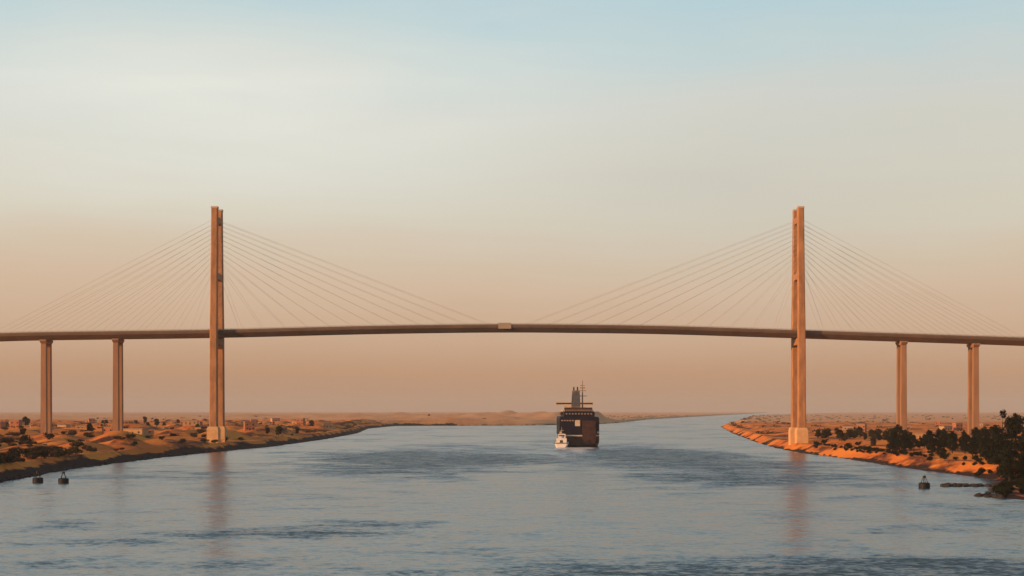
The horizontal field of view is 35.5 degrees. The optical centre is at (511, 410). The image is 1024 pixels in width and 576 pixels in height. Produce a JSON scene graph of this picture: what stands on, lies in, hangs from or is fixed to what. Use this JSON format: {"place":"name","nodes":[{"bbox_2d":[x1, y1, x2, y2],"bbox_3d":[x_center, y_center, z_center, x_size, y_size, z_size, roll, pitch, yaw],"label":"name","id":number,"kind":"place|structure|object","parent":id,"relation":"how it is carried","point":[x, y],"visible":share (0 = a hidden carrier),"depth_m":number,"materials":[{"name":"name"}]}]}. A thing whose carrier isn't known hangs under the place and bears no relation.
{"place":"outdoors","nodes":[
{"label":"outdoors","id":0,"kind":"place"},
{"bbox_2d":[0,413,1023,575],"bbox_3d":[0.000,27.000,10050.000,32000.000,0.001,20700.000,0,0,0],"label":"water","id":1,"kind":"structure","parent":0,"point":[698,496],"depth_m":424.23,"materials":[{"name":"blue liquid"}]},
{"bbox_2d":[32,471,42,482],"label":"mooring buoy","id":2,"kind":"object","parent":1,"relation":"on","point":[36,479],"visible":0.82,"depth_m":598.65,"materials":[{"name":"grey metal"}]},
{"bbox_2d":[58,472,68,482],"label":"mooring buoy","id":3,"kind":"object","parent":1,"relation":"on","point":[63,480],"visible":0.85,"depth_m":594.25,"materials":[{"name":"grey metal"}]},
{"bbox_2d":[554,430,569,447],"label":"tugboat","id":4,"kind":"object","parent":1,"relation":"on","point":[561,441],"visible":0.98,"depth_m":1177.08,"materials":[{"name":"white paint"}]},
{"bbox_2d":[556,381,599,446],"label":"vehicle carrier","id":5,"kind":"object","parent":1,"relation":"on","point":[577,421],"visible":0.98,"depth_m":1189.11,"materials":[{"name":"brown paint"}]},
{"bbox_2d":[575,420,579,425],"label":"side door","id":6,"kind":"structure","parent":5,"relation":"in","point":[577,422],"depth_m":1188.59,"materials":[{"name":"beige paint"}]},
{"bbox_2d":[919,476,929,487],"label":"mooring buoy","id":7,"kind":"object","parent":1,"relation":"on","point":[923,484],"visible":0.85,"depth_m":557.42,"materials":[{"name":"black metal"}]},
{"bbox_2d":[0,410,1023,499],"bbox_3d":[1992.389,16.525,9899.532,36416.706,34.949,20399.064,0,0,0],"label":"ground","id":8,"kind":"structure","parent":0,"point":[105,444],"depth_m":1605.46,"materials":[{"name":"brown sand"}]},
{"bbox_2d":[0,422,5,428],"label":"house","id":9,"kind":"structure","parent":8,"relation":"on","point":[2,424],"depth_m":1533.86,"materials":[{"name":"red paint"}]},
{"bbox_2d":[0,453,14,463],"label":"shrub","id":10,"kind":"object","parent":8,"relation":"on","point":[8,457],"visible":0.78,"depth_m":650.46,"materials":[{"name":"green plant"}]},
{"bbox_2d":[1,437,13,443],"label":"shrub","id":11,"kind":"object","parent":8,"relation":"on","point":[6,439],"visible":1,"depth_m":867.67,"materials":[{"name":"green plant"}]},
{"bbox_2d":[2,447,18,453],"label":"shrub","id":12,"kind":"object","parent":8,"relation":"on","point":[11,450],"visible":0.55,"depth_m":745.03,"materials":[{"name":"green plant"}]},
{"bbox_2d":[8,432,19,435],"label":"shrub","id":13,"kind":"object","parent":8,"relation":"on","point":[15,434],"visible":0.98,"depth_m":1025.63,"materials":[{"name":"green plant"}]},
{"bbox_2d":[9,420,22,428],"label":"house","id":14,"kind":"structure","parent":8,"relation":"on","point":[15,423],"depth_m":1346.60,"materials":[{"name":"red paint"}]},
{"bbox_2d":[19,428,26,434],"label":"tree","id":15,"kind":"object","parent":8,"relation":"on","point":[22,431],"visible":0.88,"depth_m":1221.04,"materials":[{"name":"green plant"}]},
{"bbox_2d":[17,447,31,456],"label":"shrub","id":16,"kind":"object","parent":8,"relation":"on","point":[25,451],"visible":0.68,"depth_m":750.60,"materials":[{"name":"green plant"}]},
{"bbox_2d":[22,416,28,424],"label":"tree","id":17,"kind":"object","parent":8,"relation":"on","point":[25,419],"visible":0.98,"depth_m":1578.00,"materials":[{"name":"green plant"}]},
{"bbox_2d":[19,434,33,440],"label":"shrub","id":18,"kind":"object","parent":8,"relation":"on","point":[23,438],"visible":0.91,"depth_m":889.20,"materials":[{"name":"green plant"}]},
{"bbox_2d":[27,455,36,458],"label":"shrub","id":19,"kind":"object","parent":8,"relation":"on","point":[31,456],"visible":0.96,"depth_m":730.15,"materials":[{"name":"green plant"}]},
{"bbox_2d":[28,450,44,458],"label":"shrub","id":20,"kind":"object","parent":8,"relation":"on","point":[37,455],"visible":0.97,"depth_m":735.96,"materials":[{"name":"green plant"}]},
{"bbox_2d":[38,449,51,457],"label":"shrub","id":21,"kind":"object","parent":8,"relation":"on","point":[45,454],"visible":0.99,"depth_m":739.29,"materials":[{"name":"green plant"}]},
{"bbox_2d":[43,432,54,439],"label":"shrub","id":22,"kind":"object","parent":8,"relation":"on","point":[48,436],"visible":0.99,"depth_m":962.05,"materials":[{"name":"green plant"}]},
{"bbox_2d":[49,449,65,457],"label":"shrub","id":23,"kind":"object","parent":8,"relation":"on","point":[59,452],"visible":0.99,"depth_m":750.42,"materials":[{"name":"green plant"}]},
{"bbox_2d":[57,425,70,427],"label":"house","id":24,"kind":"structure","parent":8,"relation":"on","point":[68,426],"depth_m":1696.80,"materials":[{"name":"beige paint"}]},
{"bbox_2d":[62,449,73,456],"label":"shrub","id":25,"kind":"object","parent":8,"relation":"on","point":[68,452],"visible":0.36,"depth_m":762.09,"materials":[{"name":"green plant"}]},
{"bbox_2d":[69,441,84,447],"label":"shrub","id":26,"kind":"object","parent":8,"relation":"on","point":[80,443],"visible":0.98,"depth_m":844.87,"materials":[{"name":"green plant"}]},
{"bbox_2d":[71,448,83,453],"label":"shrub","id":27,"kind":"object","parent":8,"relation":"on","point":[76,450],"visible":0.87,"depth_m":788.21,"materials":[{"name":"green plant"}]},
{"bbox_2d":[75,425,86,427],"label":"house","id":28,"kind":"structure","parent":8,"relation":"on","point":[80,426],"depth_m":1580.66,"materials":[{"name":"beige paint"}]},
{"bbox_2d":[86,423,92,430],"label":"tree","id":29,"kind":"object","parent":8,"relation":"on","point":[89,426],"visible":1,"depth_m":1224.79,"materials":[{"name":"green plant"}]},
{"bbox_2d":[88,418,94,423],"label":"house","id":30,"kind":"structure","parent":8,"relation":"on","point":[91,420],"depth_m":2193.98,"materials":[{"name":"red paint"}]},
{"bbox_2d":[87,447,96,451],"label":"shrub","id":31,"kind":"object","parent":8,"relation":"on","point":[92,449],"visible":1,"depth_m":824.22,"materials":[{"name":"green plant"}]},
{"bbox_2d":[102,426,112,434],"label":"house","id":32,"kind":"structure","parent":8,"relation":"on","point":[106,429],"depth_m":1146.68,"materials":[{"name":"red paint"}]},
{"bbox_2d":[125,433,135,438],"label":"shrub","id":33,"kind":"object","parent":8,"relation":"on","point":[132,435],"visible":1,"depth_m":943.87,"materials":[{"name":"green plant"}]},
{"bbox_2d":[123,428,148,436],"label":"house","id":34,"kind":"structure","parent":8,"relation":"on","point":[143,432],"depth_m":1046.33,"materials":[{"name":"beige paint"}]},
{"bbox_2d":[153,418,159,426],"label":"tree","id":35,"kind":"object","parent":8,"relation":"on","point":[156,421],"visible":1,"depth_m":1931.42,"materials":[{"name":"green plant"}]},
{"bbox_2d":[182,420,198,425],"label":"house","id":36,"kind":"structure","parent":8,"relation":"on","point":[190,422],"depth_m":1535.21,"materials":[{"name":"beige paint"}]},
{"bbox_2d":[196,429,205,433],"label":"shrub","id":37,"kind":"object","parent":8,"relation":"on","point":[200,430],"visible":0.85,"depth_m":1215.06,"materials":[{"name":"green plant"}]},
{"bbox_2d":[243,421,254,430],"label":"house","id":38,"kind":"structure","parent":8,"relation":"on","point":[249,425],"depth_m":1299.59,"materials":[{"name":"red paint"}]},
{"bbox_2d":[270,418,279,421],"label":"house","id":39,"kind":"structure","parent":8,"relation":"on","point":[274,419],"depth_m":2188.37,"materials":[{"name":"beige paint"}]},
{"bbox_2d":[275,426,282,435],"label":"tree","id":40,"kind":"object","parent":8,"relation":"on","point":[279,429],"visible":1,"depth_m":1334.36,"materials":[{"name":"green plant"}]},
{"bbox_2d":[296,418,304,425],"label":"house","id":41,"kind":"structure","parent":8,"relation":"on","point":[300,421],"depth_m":1794.93,"materials":[{"name":"red paint"}]},
{"bbox_2d":[322,424,336,428],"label":"house","id":42,"kind":"structure","parent":8,"relation":"on","point":[332,426],"depth_m":1813.05,"materials":[{"name":"beige paint"}]},
{"bbox_2d":[0,206,1023,444],"bbox_3d":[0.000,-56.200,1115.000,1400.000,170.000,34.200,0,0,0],"label":"cable stayed bridge","id":43,"kind":"structure","parent":8,"relation":"on","point":[798,333],"depth_m":1107.74,"materials":[{"name":"concrete"}]},
{"bbox_2d":[6,414,1023,433],"bbox_3d":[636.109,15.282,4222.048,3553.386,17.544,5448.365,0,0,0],"label":"scrub","id":44,"kind":"object","parent":8,"relation":"on","point":[350,426],"visible":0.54,"depth_m":2133.41,"materials":[{"name":"green plant"}]},
{"bbox_2d":[814,429,821,436],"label":"tree","id":45,"kind":"object","parent":8,"relation":"on","point":[818,433],"visible":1,"depth_m":1163.56,"materials":[{"name":"green plant"}]},
{"bbox_2d":[821,430,827,437],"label":"tree","id":46,"kind":"object","parent":8,"relation":"on","point":[824,433],"visible":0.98,"depth_m":1181.53,"materials":[{"name":"green plant"}]},
{"bbox_2d":[825,428,831,435],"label":"tree","id":47,"kind":"object","parent":8,"relation":"on","point":[828,430],"visible":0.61,"depth_m":1232.95,"materials":[{"name":"green plant"}]},
{"bbox_2d":[835,429,843,440],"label":"tree","id":48,"kind":"object","parent":8,"relation":"on","point":[839,433],"visible":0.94,"depth_m":1093.30,"materials":[{"name":"green plant"}]},
{"bbox_2d":[840,436,849,440],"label":"shrub","id":49,"kind":"object","parent":8,"relation":"on","point":[843,438],"visible":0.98,"depth_m":1058.70,"materials":[{"name":"green plant"}]},
{"bbox_2d":[842,426,853,429],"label":"house","id":50,"kind":"structure","parent":8,"relation":"on","point":[846,427],"depth_m":1696.15,"materials":[{"name":"beige paint"}]},
{"bbox_2d":[844,429,854,437],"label":"tree","id":51,"kind":"object","parent":8,"relation":"on","point":[849,432],"visible":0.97,"depth_m":1172.77,"materials":[{"name":"green plant"}]},
{"bbox_2d":[855,427,863,437],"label":"tree","id":52,"kind":"object","parent":8,"relation":"on","point":[859,430],"visible":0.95,"depth_m":1241.81,"materials":[{"name":"green plant"}]},
{"bbox_2d":[856,424,866,431],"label":"house","id":53,"kind":"structure","parent":8,"relation":"on","point":[864,426],"depth_m":1535.66,"materials":[{"name":"beige paint"}]},
{"bbox_2d":[870,438,876,445],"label":"tree","id":54,"kind":"object","parent":8,"relation":"on","point":[873,442],"visible":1,"depth_m":962.69,"materials":[{"name":"green plant"}]},
{"bbox_2d":[870,430,878,438],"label":"tree","id":55,"kind":"object","parent":8,"relation":"on","point":[876,435],"visible":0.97,"depth_m":1168.57,"materials":[{"name":"green plant"}]},
{"bbox_2d":[882,430,889,439],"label":"tree","id":56,"kind":"object","parent":8,"relation":"on","point":[884,434],"visible":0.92,"depth_m":1080.38,"materials":[{"name":"green plant"}]},
{"bbox_2d":[886,435,897,449],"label":"tree","id":57,"kind":"object","parent":8,"relation":"on","point":[889,445],"visible":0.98,"depth_m":878.62,"materials":[{"name":"green plant"}]},
{"bbox_2d":[893,436,899,450],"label":"tree","id":58,"kind":"object","parent":8,"relation":"on","point":[896,440],"visible":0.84,"depth_m":878.00,"materials":[{"name":"green plant"}]},
{"bbox_2d":[891,424,902,450],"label":"tree","id":59,"kind":"object","parent":8,"relation":"on","point":[897,430],"visible":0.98,"depth_m":879.13,"materials":[{"name":"green plant"}]},
{"bbox_2d":[897,436,906,449],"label":"tree","id":60,"kind":"object","parent":8,"relation":"on","point":[903,446],"visible":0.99,"depth_m":861.80,"materials":[{"name":"green plant"}]},
{"bbox_2d":[899,429,909,443],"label":"tree","id":61,"kind":"object","parent":8,"relation":"on","point":[905,430],"visible":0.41,"depth_m":878.74,"materials":[{"name":"green plant"}]},
{"bbox_2d":[905,432,915,449],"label":"tree","id":62,"kind":"object","parent":8,"relation":"on","point":[908,436],"visible":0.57,"depth_m":864.59,"materials":[{"name":"green plant"}]},
{"bbox_2d":[908,435,917,451],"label":"tree","id":63,"kind":"object","parent":8,"relation":"on","point":[914,440],"visible":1,"depth_m":843.19,"materials":[{"name":"green plant"}]},
{"bbox_2d":[912,433,925,438],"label":"house","id":64,"kind":"structure","parent":8,"relation":"on","point":[918,435],"depth_m":1196.39,"materials":[{"name":"beige paint"}]},
{"bbox_2d":[917,437,923,448],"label":"tree","id":65,"kind":"object","parent":8,"relation":"on","point":[918,443],"visible":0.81,"depth_m":879.16,"materials":[{"name":"green plant"}]},
{"bbox_2d":[920,434,926,447],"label":"tree","id":66,"kind":"object","parent":8,"relation":"on","point":[922,443],"visible":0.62,"depth_m":878.73,"materials":[{"name":"green plant"}]},
{"bbox_2d":[924,429,934,444],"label":"tree","id":67,"kind":"object","parent":8,"relation":"on","point":[928,434],"visible":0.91,"depth_m":856.25,"materials":[{"name":"green plant"}]},
{"bbox_2d":[925,440,935,452],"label":"tree","id":68,"kind":"object","parent":8,"relation":"on","point":[931,447],"visible":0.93,"depth_m":796.46,"materials":[{"name":"green plant"}]},
{"bbox_2d":[934,428,942,443],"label":"tree","id":69,"kind":"object","parent":8,"relation":"on","point":[937,435],"visible":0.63,"depth_m":859.92,"materials":[{"name":"green plant"}]},
{"bbox_2d":[935,421,941,425],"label":"house","id":70,"kind":"structure","parent":8,"relation":"on","point":[939,423],"depth_m":2095.84,"materials":[{"name":"beige paint"}]},
{"bbox_2d":[935,438,946,455],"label":"tree","id":71,"kind":"object","parent":8,"relation":"on","point":[939,450],"visible":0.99,"depth_m":753.41,"materials":[{"name":"green plant"}]},
{"bbox_2d":[940,428,948,447],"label":"tree","id":72,"kind":"object","parent":8,"relation":"on","point":[943,433],"visible":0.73,"depth_m":821.07,"materials":[{"name":"green plant"}]},
{"bbox_2d":[939,426,952,429],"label":"house","id":73,"kind":"structure","parent":8,"relation":"on","point":[946,427],"depth_m":1663.81,"materials":[{"name":"beige paint"}]},
{"bbox_2d":[946,431,958,452],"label":"tree","id":74,"kind":"object","parent":8,"relation":"on","point":[952,437],"visible":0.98,"depth_m":785.75,"materials":[{"name":"green plant"}]},
{"bbox_2d":[952,423,962,429],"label":"house","id":75,"kind":"structure","parent":8,"relation":"on","point":[956,426],"depth_m":1674.27,"materials":[{"name":"beige paint"}]},
{"bbox_2d":[959,433,969,452],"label":"tree","id":76,"kind":"object","parent":8,"relation":"on","point":[964,441],"visible":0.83,"depth_m":764.97,"materials":[{"name":"green plant"}]},
{"bbox_2d":[965,437,978,455],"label":"tree","id":77,"kind":"object","parent":8,"relation":"on","point":[971,448],"visible":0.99,"depth_m":734.16,"materials":[{"name":"green plant"}]},
{"bbox_2d":[970,427,981,445],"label":"tree","id":78,"kind":"object","parent":8,"relation":"on","point":[976,432],"visible":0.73,"depth_m":793.68,"materials":[{"name":"green plant"}]},
{"bbox_2d":[976,435,988,453],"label":"tree","id":79,"kind":"object","parent":8,"relation":"on","point":[980,448],"visible":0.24,"depth_m":706.65,"materials":[{"name":"green plant"}]},
{"bbox_2d":[979,426,991,447],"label":"tree","id":80,"kind":"object","parent":8,"relation":"on","point":[984,430],"visible":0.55,"depth_m":760.94,"materials":[{"name":"green plant"}]},
{"bbox_2d":[980,437,997,460],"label":"tree","id":81,"kind":"object","parent":8,"relation":"on","point":[987,453],"visible":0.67,"depth_m":663.35,"materials":[{"name":"green plant"}]},
{"bbox_2d":[988,409,1016,465],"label":"tree","id":82,"kind":"object","parent":8,"relation":"on","point":[999,443],"visible":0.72,"depth_m":638.62,"materials":[{"name":"green plant"}]},
{"bbox_2d":[1001,491,1008,496],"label":"shrub","id":83,"kind":"object","parent":8,"relation":"on","point":[1004,493],"visible":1,"depth_m":494.37,"materials":[{"name":"green plant"}]},
{"bbox_2d":[999,486,1011,493],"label":"shrub","id":84,"kind":"object","parent":8,"relation":"on","point":[1009,491],"visible":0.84,"depth_m":503.05,"materials":[{"name":"green plant"}]},
{"bbox_2d":[996,444,1023,480],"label":"tree","id":85,"kind":"object","parent":8,"relation":"on","point":[1008,455],"visible":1,"depth_m":598.44,"materials":[{"name":"green plant"}]},
{"bbox_2d":[1003,413,1023,460],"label":"tree","id":86,"kind":"object","parent":8,"relation":"on","point":[1013,431],"visible":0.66,"depth_m":652.39,"materials":[{"name":"green plant"}]},
{"bbox_2d":[1013,427,1023,474],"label":"tree","id":87,"kind":"object","parent":8,"relation":"on","point":[1020,444],"visible":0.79,"depth_m":608.81,"materials":[{"name":"green plant"}]},
{"bbox_2d":[1015,481,1023,488],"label":"shrub","id":88,"kind":"object","parent":8,"relation":"on","point":[1018,484],"visible":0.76,"depth_m":538.72,"materials":[{"name":"green plant"}]},
{"bbox_2d":[0,0,1023,412],"label":"sky","id":89,"kind":"structure","parent":0,"point":[488,161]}
]}

